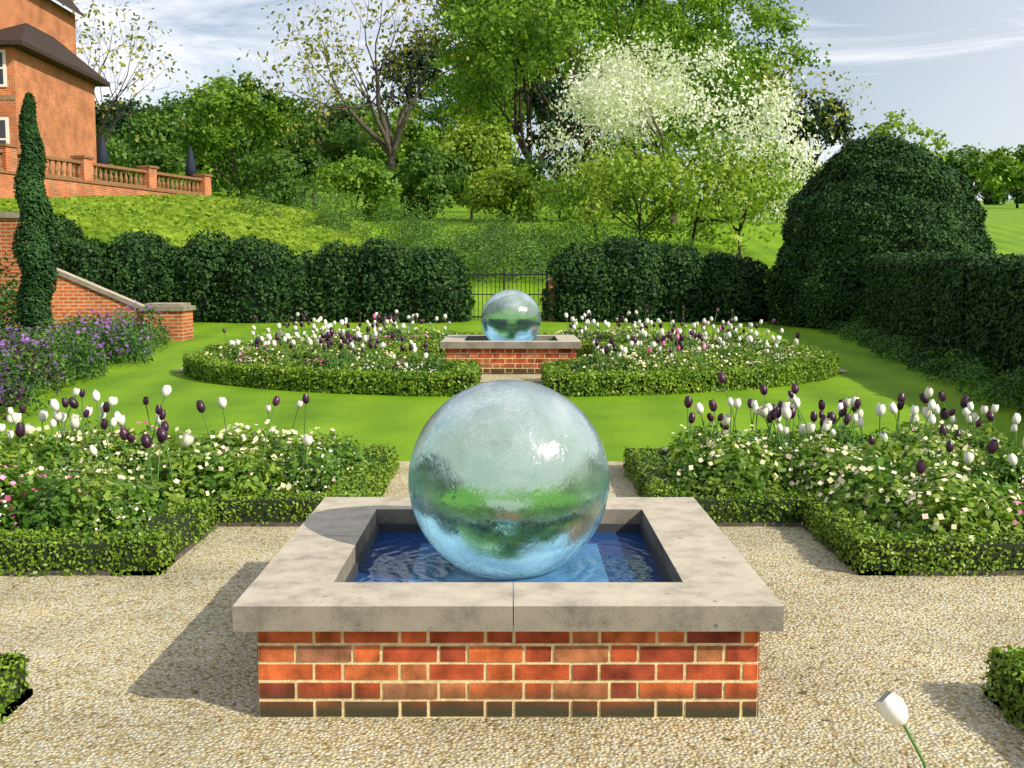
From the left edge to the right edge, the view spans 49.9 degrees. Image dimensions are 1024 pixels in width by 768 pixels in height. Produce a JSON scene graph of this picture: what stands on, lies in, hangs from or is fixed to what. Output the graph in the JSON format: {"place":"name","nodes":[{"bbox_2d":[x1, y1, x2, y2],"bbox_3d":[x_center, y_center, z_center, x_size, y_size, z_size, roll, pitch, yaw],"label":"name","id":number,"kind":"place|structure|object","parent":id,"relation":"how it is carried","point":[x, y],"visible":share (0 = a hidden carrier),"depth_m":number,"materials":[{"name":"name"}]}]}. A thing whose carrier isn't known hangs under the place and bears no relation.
{"place":"outdoors","nodes":[
{"label":"outdoors","id":0,"kind":"place"},
{"bbox_2d":[0,212,25,327],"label":"brick wall","id":1,"kind":"structure","parent":0,"point":[9,222],"depth_m":22.36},
{"bbox_2d":[140,303,195,340],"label":"stair pier","id":2,"kind":"structure","parent":0,"point":[177,320],"depth_m":22.89,"materials":[{"name":"brick"}]},
{"bbox_2d":[0,143,1023,460],"bbox_3d":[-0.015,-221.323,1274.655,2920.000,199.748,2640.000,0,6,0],"label":"terrain","id":3,"kind":"structure","parent":0,"point":[620,423],"depth_m":14.32,"materials":[{"name":"green plant"}]},
{"bbox_2d":[0,247,54,341],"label":"wall shrubs","id":4,"kind":"object","parent":3,"relation":"on","point":[13,316],"visible":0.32,"depth_m":20.21,"materials":[{"name":"green plant"}]},
{"bbox_2d":[11,92,58,335],"bbox_3d":[-8.615,-2.877,19.819,0.787,4.684,0.783,0,6,0],"label":"cypress","id":5,"kind":"object","parent":3,"relation":"on","point":[37,290],"visible":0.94,"depth_m":19.64,"materials":[{"name":"green plant"}]},
{"bbox_2d":[0,0,109,178],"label":"house","id":6,"kind":"structure","parent":3,"relation":"on","point":[50,69],"depth_m":50.52,"materials":[{"name":"brick"}]},
{"bbox_2d":[0,299,172,419],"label":"planting border","id":7,"kind":"object","parent":3,"relation":"on","point":[62,353],"visible":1,"depth_m":16.18,"materials":[{"name":"purple plant"}]},
{"bbox_2d":[43,267,144,328],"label":"stair wall","id":8,"kind":"structure","parent":3,"relation":"on","point":[73,294],"depth_m":22.90,"materials":[{"name":"brick"}]},
{"bbox_2d":[0,143,212,198],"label":"balustrade","id":9,"kind":"object","parent":3,"relation":"on","point":[81,181],"visible":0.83,"depth_m":46.34,"materials":[{"name":"brick"}]},
{"bbox_2d":[95,96,137,124],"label":"tree","id":10,"kind":"object","parent":3,"relation":"on","point":[115,107],"visible":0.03,"depth_m":167.31,"materials":[{"name":"green plant"}]},
{"bbox_2d":[96,125,138,184],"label":"tree","id":11,"kind":"object","parent":3,"relation":"on","point":[111,138],"visible":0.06,"depth_m":110.32,"materials":[{"name":"green plant"}]},
{"bbox_2d":[62,0,194,179],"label":"bare tree","id":12,"kind":"object","parent":3,"relation":"on","point":[99,130],"visible":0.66,"depth_m":80.71,"materials":[{"name":"green plant"}]},
{"bbox_2d":[95,94,184,179],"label":"tree","id":13,"kind":"object","parent":3,"relation":"on","point":[110,120],"visible":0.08,"depth_m":137.89,"materials":[{"name":"green plant"}]},
{"bbox_2d":[107,99,244,197],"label":"tree","id":14,"kind":"object","parent":3,"relation":"on","point":[160,155],"visible":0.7,"depth_m":96.24,"materials":[{"name":"green plant"}]},
{"bbox_2d":[0,193,374,260],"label":"grassy bank","id":15,"kind":"structure","parent":3,"relation":"on","point":[176,220],"depth_m":41.65,"materials":[{"name":"green plant"}]},
{"bbox_2d":[128,82,258,175],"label":"tree","id":16,"kind":"object","parent":3,"relation":"on","point":[242,139],"visible":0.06,"depth_m":121.91,"materials":[{"name":"green plant"}]},
{"bbox_2d":[2,210,475,322],"bbox_3d":[-8.948,-3.554,29.562,16.016,4.091,3.100,0,6,0],"label":"hedge row","id":17,"kind":"object","parent":3,"relation":"on","point":[262,280],"visible":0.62,"depth_m":28.79,"materials":[{"name":"green plant"}]},
{"bbox_2d":[169,69,308,202],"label":"tree","id":18,"kind":"object","parent":3,"relation":"on","point":[270,121],"visible":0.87,"depth_m":76.16,"materials":[{"name":"green plant"}]},
{"bbox_2d":[211,131,273,189],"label":"bush","id":19,"kind":"object","parent":3,"relation":"on","point":[214,183],"visible":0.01,"depth_m":135.27,"materials":[{"name":"green plant"}]},
{"bbox_2d":[231,146,335,205],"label":"bush","id":20,"kind":"object","parent":3,"relation":"on","point":[305,162],"visible":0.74,"depth_m":69.43,"materials":[{"name":"green plant"}]},
{"bbox_2d":[238,90,375,208],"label":"tree","id":21,"kind":"object","parent":3,"relation":"on","point":[344,146],"visible":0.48,"depth_m":102.01,"materials":[{"name":"green plant"}]},
{"bbox_2d":[292,106,332,155],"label":"tree","id":22,"kind":"object","parent":3,"relation":"on","point":[313,141],"visible":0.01,"depth_m":166.20,"materials":[{"name":"green plant"}]},
{"bbox_2d":[181,350,481,396],"bbox_3d":[-2.777,-0.179,15.677,4.703,0.432,3.160,0,6,0],"label":"box hedge parterre","id":23,"kind":"object","parent":3,"relation":"on","point":[460,377],"visible":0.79,"depth_m":14.64,"materials":[{"name":"green plant"}]},
{"bbox_2d":[249,16,427,208],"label":"budding oak tree","id":24,"kind":"object","parent":3,"relation":"on","point":[331,92],"visible":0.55,"depth_m":110.83,"materials":[{"name":"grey plant"}]},
{"bbox_2d":[305,147,407,220],"bbox_3d":[-8.537,-10.810,60.976,6.053,4.534,6.180,-2,6,-23],"label":"bush","id":25,"kind":"object","parent":3,"relation":"on","point":[355,174],"visible":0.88,"depth_m":59.54,"materials":[{"name":"green plant"}]},
{"bbox_2d":[311,93,417,164],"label":"tree","id":26,"kind":"object","parent":3,"relation":"on","point":[335,115],"visible":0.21,"depth_m":169.25,"materials":[{"name":"green plant"}]},
{"bbox_2d":[212,0,519,197],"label":"budding oak tree","id":27,"kind":"object","parent":3,"relation":"on","point":[389,145],"visible":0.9,"depth_m":77.27,"materials":[{"name":"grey plant"}]},
{"bbox_2d":[358,105,450,166],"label":"tree","id":28,"kind":"object","parent":3,"relation":"on","point":[431,135],"visible":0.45,"depth_m":161.05,"materials":[{"name":"green plant"}]},
{"bbox_2d":[357,23,472,141],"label":"tree","id":29,"kind":"object","parent":3,"relation":"on","point":[422,58],"visible":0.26,"depth_m":179.53,"materials":[{"name":"green plant"}]},
{"bbox_2d":[375,142,479,219],"bbox_3d":[-4.753,-11.810,65.772,5.657,4.972,7.863,-5,7,-41],"label":"bush","id":30,"kind":"object","parent":3,"relation":"on","point":[429,166],"visible":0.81,"depth_m":63.87,"materials":[{"name":"green plant"}]},
{"bbox_2d":[399,43,534,134],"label":"tree","id":31,"kind":"object","parent":3,"relation":"on","point":[429,93],"visible":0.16,"depth_m":138.58,"materials":[{"name":"green plant"}]},
{"bbox_2d":[415,113,524,219],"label":"green tree","id":32,"kind":"object","parent":3,"relation":"on","point":[483,147],"visible":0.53,"depth_m":67.45,"materials":[{"name":"green plant"}]},
{"bbox_2d":[234,168,717,282],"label":"slope shrubs","id":33,"kind":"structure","parent":3,"relation":"on","point":[499,236],"depth_m":42.95,"materials":[{"name":"green plant"}]},
{"bbox_2d":[460,268,547,320],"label":"iron gate","id":34,"kind":"structure","parent":3,"relation":"on","point":[512,274],"depth_m":29.47,"materials":[{"name":"black metal"}]},
{"bbox_2d":[455,161,558,222],"bbox_3d":[-0.740,-9.947,59.194,6.300,3.979,4.787,4,7,33],"label":"bush","id":35,"kind":"object","parent":3,"relation":"on","point":[489,189],"visible":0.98,"depth_m":57.90,"materials":[{"name":"green plant"}]},
{"bbox_2d":[173,368,848,371],"bbox_3d":[-0.015,-0.264,17.656,10.500,0.031,1.240,0,6,0],"label":"gravel parterre cross","id":36,"kind":"object","parent":3,"relation":"on","point":[181,369],"visible":0.03,"depth_m":17.22,"materials":[{"name":"beige gravel"}]},
{"bbox_2d":[203,332,484,357],"bbox_3d":[-2.553,-0.625,19.313,5.519,0.425,2.651,-4,7,-36],"label":"tulip bed","id":37,"kind":"object","parent":36,"relation":"on","point":[432,347],"visible":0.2,"depth_m":18.46,"materials":[{"name":"plant"}]},
{"bbox_2d":[537,331,819,357],"bbox_3d":[2.749,-0.655,19.618,4.697,0.429,3.171,0,6,0],"label":"tulip bed","id":38,"kind":"object","parent":36,"relation":"on","point":[587,349],"visible":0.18,"depth_m":18.41,"materials":[{"name":"plant"}]},
{"bbox_2d":[0,461,1023,767],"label":"gravel paths","id":39,"kind":"structure","parent":3,"relation":"on","point":[122,643],"depth_m":4.67,"materials":[{"name":"beige gravel"}]},
{"bbox_2d":[232,379,783,717],"bbox_3d":[-0.015,0.605,5.282,2.126,1.255,2.126,0,6,0],"label":"fountain","id":40,"kind":"object","parent":39,"relation":"on","point":[508,558],"visible":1,"depth_m":4.39,"materials":[{"name":"brick"}]},
{"bbox_2d":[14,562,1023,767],"bbox_3d":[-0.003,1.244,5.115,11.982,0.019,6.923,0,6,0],"label":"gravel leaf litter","id":41,"kind":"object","parent":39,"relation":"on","point":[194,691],"visible":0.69,"depth_m":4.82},
{"bbox_2d":[874,690,926,767],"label":"tulips","id":42,"kind":"object","parent":39,"relation":"on","point":[891,707],"visible":1,"depth_m":3.28,"materials":[{"name":"green leaf"},{"name":"white petal"}]},
{"bbox_2d":[441,358,583,381],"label":"gravel path","id":43,"kind":"structure","parent":3,"relation":"on","point":[529,377],"depth_m":16.37,"materials":[{"name":"beige gravel"}]},
{"bbox_2d":[440,289,581,372],"bbox_3d":[-0.015,-0.885,17.596,2.126,1.255,2.126,0,6,0],"label":"fountain","id":44,"kind":"object","parent":43,"relation":"on","point":[510,341],"visible":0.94,"depth_m":16.67,"materials":[{"name":"brick"}]},
{"bbox_2d":[450,64,579,175],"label":"tree","id":45,"kind":"object","parent":3,"relation":"on","point":[538,102],"visible":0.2,"depth_m":162.31,"materials":[{"name":"green plant"}]},
{"bbox_2d":[416,0,640,203],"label":"budding oak tree","id":46,"kind":"object","parent":3,"relation":"on","point":[565,76],"visible":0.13,"depth_m":113.73,"materials":[{"name":"green plant"}]},
{"bbox_2d":[547,275,554,320],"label":"gate pier","id":47,"kind":"structure","parent":3,"relation":"on","point":[552,295],"depth_m":29.38,"materials":[{"name":"brick"}]},
{"bbox_2d":[503,148,614,220],"bbox_3d":[2.752,-11.383,62.910,6.743,4.350,6.265,0,6,0],"label":"tree","id":48,"kind":"object","parent":3,"relation":"on","point":[540,165],"visible":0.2,"depth_m":61.38,"materials":[{"name":"green plant"}]},
{"bbox_2d":[421,0,697,213],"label":"green tree","id":49,"kind":"object","parent":3,"relation":"on","point":[554,21],"visible":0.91,"depth_m":73.19,"materials":[{"name":"green plant"}]},
{"bbox_2d":[514,26,615,166],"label":"tree","id":50,"kind":"object","parent":3,"relation":"on","point":[557,78],"visible":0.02,"depth_m":176.54,"materials":[{"name":"green plant"}]},
{"bbox_2d":[530,160,651,244],"bbox_3d":[3.094,-7.842,47.476,5.048,3.942,4.920,-2,6,-16],"label":"tree","id":51,"kind":"object","parent":3,"relation":"on","point":[563,200],"visible":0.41,"depth_m":46.54,"materials":[{"name":"green plant"}]},
{"bbox_2d":[524,62,659,153],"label":"tree","id":52,"kind":"object","parent":3,"relation":"on","point":[592,137],"visible":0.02,"depth_m":179.44,"materials":[{"name":"green plant"}]},
{"bbox_2d":[432,0,761,213],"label":"green tree","id":53,"kind":"object","parent":3,"relation":"on","point":[675,16],"visible":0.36,"depth_m":93.39,"materials":[{"name":"green plant"}]},
{"bbox_2d":[554,26,639,154],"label":"tree","id":54,"kind":"object","parent":3,"relation":"on","point":[579,132],"visible":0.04,"depth_m":165.79,"materials":[{"name":"green plant"}]},
{"bbox_2d":[550,136,667,217],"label":"tree","id":55,"kind":"object","parent":3,"relation":"on","point":[599,140],"visible":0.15,"depth_m":69.49,"materials":[{"name":"green plant"}]},
{"bbox_2d":[592,0,697,202],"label":"tree","id":56,"kind":"object","parent":3,"relation":"on","point":[626,13],"visible":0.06,"depth_m":130.41,"materials":[{"name":"green plant"}]},
{"bbox_2d":[567,134,727,248],"bbox_3d":[5.093,-7.067,42.561,6.079,5.156,6.044,0,6,0],"label":"tree","id":57,"kind":"object","parent":3,"relation":"on","point":[593,172],"visible":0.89,"depth_m":41.52,"materials":[{"name":"green plant"}]},
{"bbox_2d":[539,235,770,322],"bbox_3d":[3.996,-2.802,29.915,6.559,2.505,2.988,0,6,0],"label":"hedge row","id":58,"kind":"object","parent":3,"relation":"on","point":[609,281],"visible":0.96,"depth_m":28.99,"materials":[{"name":"green plant"}]},
{"bbox_2d":[526,22,833,223],"bbox_3d":[8.867,-12.655,56.121,16.336,13.078,15.614,0,6,0],"label":"cherry blossom tree","id":59,"kind":"object","parent":3,"relation":"on","point":[618,101],"visible":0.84,"depth_m":53.22,"materials":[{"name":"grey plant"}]},
{"bbox_2d":[618,25,752,206],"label":"tree","id":60,"kind":"object","parent":3,"relation":"on","point":[669,129],"visible":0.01,"depth_m":142.54,"materials":[{"name":"green plant"}]},
{"bbox_2d":[540,350,840,396],"bbox_3d":[2.740,-0.177,15.680,4.689,0.435,3.151,0,6,0],"label":"box hedge parterre","id":61,"kind":"object","parent":3,"relation":"on","point":[559,376],"visible":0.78,"depth_m":14.62,"materials":[{"name":"green plant"}]},
{"bbox_2d":[640,81,769,198],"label":"tree","id":62,"kind":"object","parent":3,"relation":"on","point":[716,128],"visible":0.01,"depth_m":167.85,"materials":[{"name":"green plant"}]},
{"bbox_2d":[632,123,779,254],"bbox_3d":[7.796,-7.405,44.300,5.192,6.443,6.801,3,6,31],"label":"tree","id":63,"kind":"object","parent":3,"relation":"on","point":[657,198],"visible":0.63,"depth_m":43.87,"materials":[{"name":"green plant"}]},
{"bbox_2d":[614,0,830,205],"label":"green tree","id":64,"kind":"object","parent":3,"relation":"on","point":[766,18],"visible":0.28,"depth_m":118.66,"materials":[{"name":"green plant"}]},
{"bbox_2d":[666,68,809,195],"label":"tree","id":65,"kind":"object","parent":3,"relation":"on","point":[792,93],"visible":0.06,"depth_m":162.60,"materials":[{"name":"green plant"}]},
{"bbox_2d":[674,139,802,256],"bbox_3d":[8.907,-7.209,43.469,5.048,4.630,6.489,0,6,0],"label":"tree","id":66,"kind":"object","parent":3,"relation":"on","point":[748,184],"visible":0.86,"depth_m":42.24,"materials":[{"name":"green plant"}]},
{"bbox_2d":[713,145,817,206],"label":"tree","id":67,"kind":"object","parent":3,"relation":"on","point":[778,158],"visible":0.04,"depth_m":172.39,"materials":[{"name":"green plant"}]},
{"bbox_2d":[728,165,814,218],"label":"tree","id":68,"kind":"object","parent":3,"relation":"on","point":[799,187],"visible":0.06,"depth_m":67.84,"materials":[{"name":"green plant"}]},
{"bbox_2d":[724,52,875,180],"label":"tree","id":69,"kind":"object","parent":3,"relation":"on","point":[823,92],"visible":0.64,"depth_m":97.19,"materials":[{"name":"green plant"}]},
{"bbox_2d":[796,162,832,189],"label":"tree","id":70,"kind":"object","parent":3,"relation":"on","point":[811,171],"visible":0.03,"depth_m":164.91,"materials":[{"name":"green plant"}]},
{"bbox_2d":[773,89,858,174],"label":"tree","id":71,"kind":"object","parent":3,"relation":"on","point":[812,129],"visible":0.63,"depth_m":114.65,"materials":[{"name":"green plant"}]},
{"bbox_2d":[762,133,997,328],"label":"yew dome","id":72,"kind":"structure","parent":3,"relation":"on","point":[852,209],"depth_m":26.13,"materials":[{"name":"green plant"}]},
{"bbox_2d":[858,109,952,162],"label":"park tree","id":73,"kind":"object","parent":3,"relation":"on","point":[880,128],"visible":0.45,"depth_m":166.03,"materials":[{"name":"green plant"}]},
{"bbox_2d":[820,316,1023,424],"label":"plants","id":74,"kind":"object","parent":3,"relation":"on","point":[920,356],"visible":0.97,"depth_m":16.60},
{"bbox_2d":[944,142,1007,201],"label":"park tree","id":75,"kind":"object","parent":3,"relation":"on","point":[968,161],"visible":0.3,"depth_m":182.50,"materials":[{"name":"green plant"}]},
{"bbox_2d":[971,176,1023,204],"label":"park tree","id":76,"kind":"object","parent":3,"relation":"on","point":[986,199],"visible":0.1,"depth_m":263.87,"materials":[{"name":"green plant"}]},
{"bbox_2d":[975,144,1023,207],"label":"park tree","id":77,"kind":"object","parent":3,"relation":"on","point":[1001,170],"visible":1,"depth_m":155.54,"materials":[{"name":"green plant"}]},
{"bbox_2d":[1008,183,1023,203],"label":"park tree","id":78,"kind":"object","parent":3,"relation":"on","point":[1021,200],"visible":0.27,"depth_m":344.77,"materials":[{"name":"green plant"}]},
{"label":"parterre soil","id":79,"kind":"object","parent":3,"relation":"on","visible":0},
{"bbox_2d":[204,323,454,377],"bbox_3d":[-2.526,-0.451,15.880,4.317,0.859,2.072,3,6,32],"label":"flower bed","id":80,"kind":"object","parent":79,"relation":"on","point":[378,360],"visible":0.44,"depth_m":15.54,"materials":[{"name":"plant"}]},
{"bbox_2d":[246,310,462,350],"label":"tulips","id":81,"kind":"object","parent":79,"relation":"on","point":[419,335],"visible":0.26,"depth_m":19.26,"materials":[{"name":"white plant"}]},
{"bbox_2d":[557,304,774,350],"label":"tulips","id":82,"kind":"object","parent":79,"relation":"on","point":[584,333],"visible":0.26,"depth_m":19.25,"materials":[{"name":"green"}]},
{"bbox_2d":[566,324,823,376],"bbox_3d":[2.636,-0.444,15.918,4.530,0.838,1.958,-4,7,-33],"label":"flower bed","id":83,"kind":"object","parent":79,"relation":"on","point":[678,356],"visible":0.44,"depth_m":15.46,"materials":[{"name":"white plant"}]},
{"bbox_2d":[52,0,1023,199],"label":"sky","id":84,"kind":"structure","parent":0,"point":[957,66],"materials":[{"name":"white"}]},
{"label":"soil","id":85,"kind":"structure","parent":0,"visible":0},
{"bbox_2d":[622,444,1023,576],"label":"box hedge","id":86,"kind":"object","parent":85,"relation":"on","point":[862,543],"visible":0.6,"depth_m":6.79,"materials":[{"name":"green plant"}]},
{"bbox_2d":[623,466,1023,575],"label":"bed edging","id":87,"kind":"object","parent":85,"relation":"on","point":[865,573],"visible":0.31,"depth_m":6.46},
{"bbox_2d":[656,372,1023,540],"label":"planting","id":88,"kind":"object","parent":85,"relation":"on","point":[924,478],"visible":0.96,"depth_m":8.15,"materials":[{"name":"green"}]},
{"bbox_2d":[857,251,1023,382],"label":"yew hedge","id":89,"kind":"object","parent":85,"relation":"on","point":[967,301],"visible":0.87,"depth_m":17.29,"materials":[{"name":"green plant"}]},
{"label":"soil","id":90,"kind":"structure","parent":0,"visible":0},
{"bbox_2d":[0,384,375,534],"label":"planting","id":91,"kind":"object","parent":90,"relation":"on","point":[125,479],"visible":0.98,"depth_m":8.09,"materials":[{"name":"green"}]},
{"bbox_2d":[1,471,393,575],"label":"steel edging","id":92,"kind":"object","parent":90,"relation":"on","point":[185,550],"visible":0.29,"depth_m":6.48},
{"bbox_2d":[0,442,400,576],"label":"box hedge","id":93,"kind":"object","parent":90,"relation":"on","point":[160,540],"visible":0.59,"depth_m":6.90,"materials":[{"name":"green plant"}]},
{"label":"terrace","id":94,"kind":"structure","parent":0,"visible":0},
{"bbox_2d":[97,134,108,180],"bbox_3d":[-18.784,-10.149,50.518,0.600,2.600,0.571,0,6,0],"label":"parasol","id":95,"kind":"object","parent":94,"relation":"on","point":[102,156],"visible":0.62,"depth_m":50.32,"materials":[{"name":"grey fabric"}]},
{"bbox_2d":[185,145,196,190],"bbox_3d":[-15.970,-10.553,54.715,0.600,2.600,0.571,0,6,0],"label":"parasol","id":96,"kind":"object","parent":94,"relation":"on","point":[190,170],"visible":0.67,"depth_m":54.51,"materials":[{"name":"grey fabric"}]},
{"label":"soil","id":97,"kind":"structure","parent":0,"visible":0},
{"bbox_2d":[0,650,30,722],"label":"box hedge","id":98,"kind":"object","parent":97,"relation":"on","point":[14,684],"visible":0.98,"depth_m":4.46,"materials":[{"name":"green plant"}]},
{"bbox_2d":[0,689,32,719],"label":"bed edging","id":99,"kind":"object","parent":97,"relation":"on","point":[23,698],"visible":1,"depth_m":4.47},
{"label":"soil","id":100,"kind":"structure","parent":0,"visible":0},
{"bbox_2d":[979,642,1023,729],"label":"box hedge","id":101,"kind":"object","parent":100,"relation":"on","point":[1004,674],"visible":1,"depth_m":4.41,"materials":[{"name":"green plant"}]},
{"bbox_2d":[984,689,1023,729],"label":"bed edging","id":102,"kind":"object","parent":100,"relation":"on","point":[997,704],"visible":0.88,"depth_m":4.46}
]}

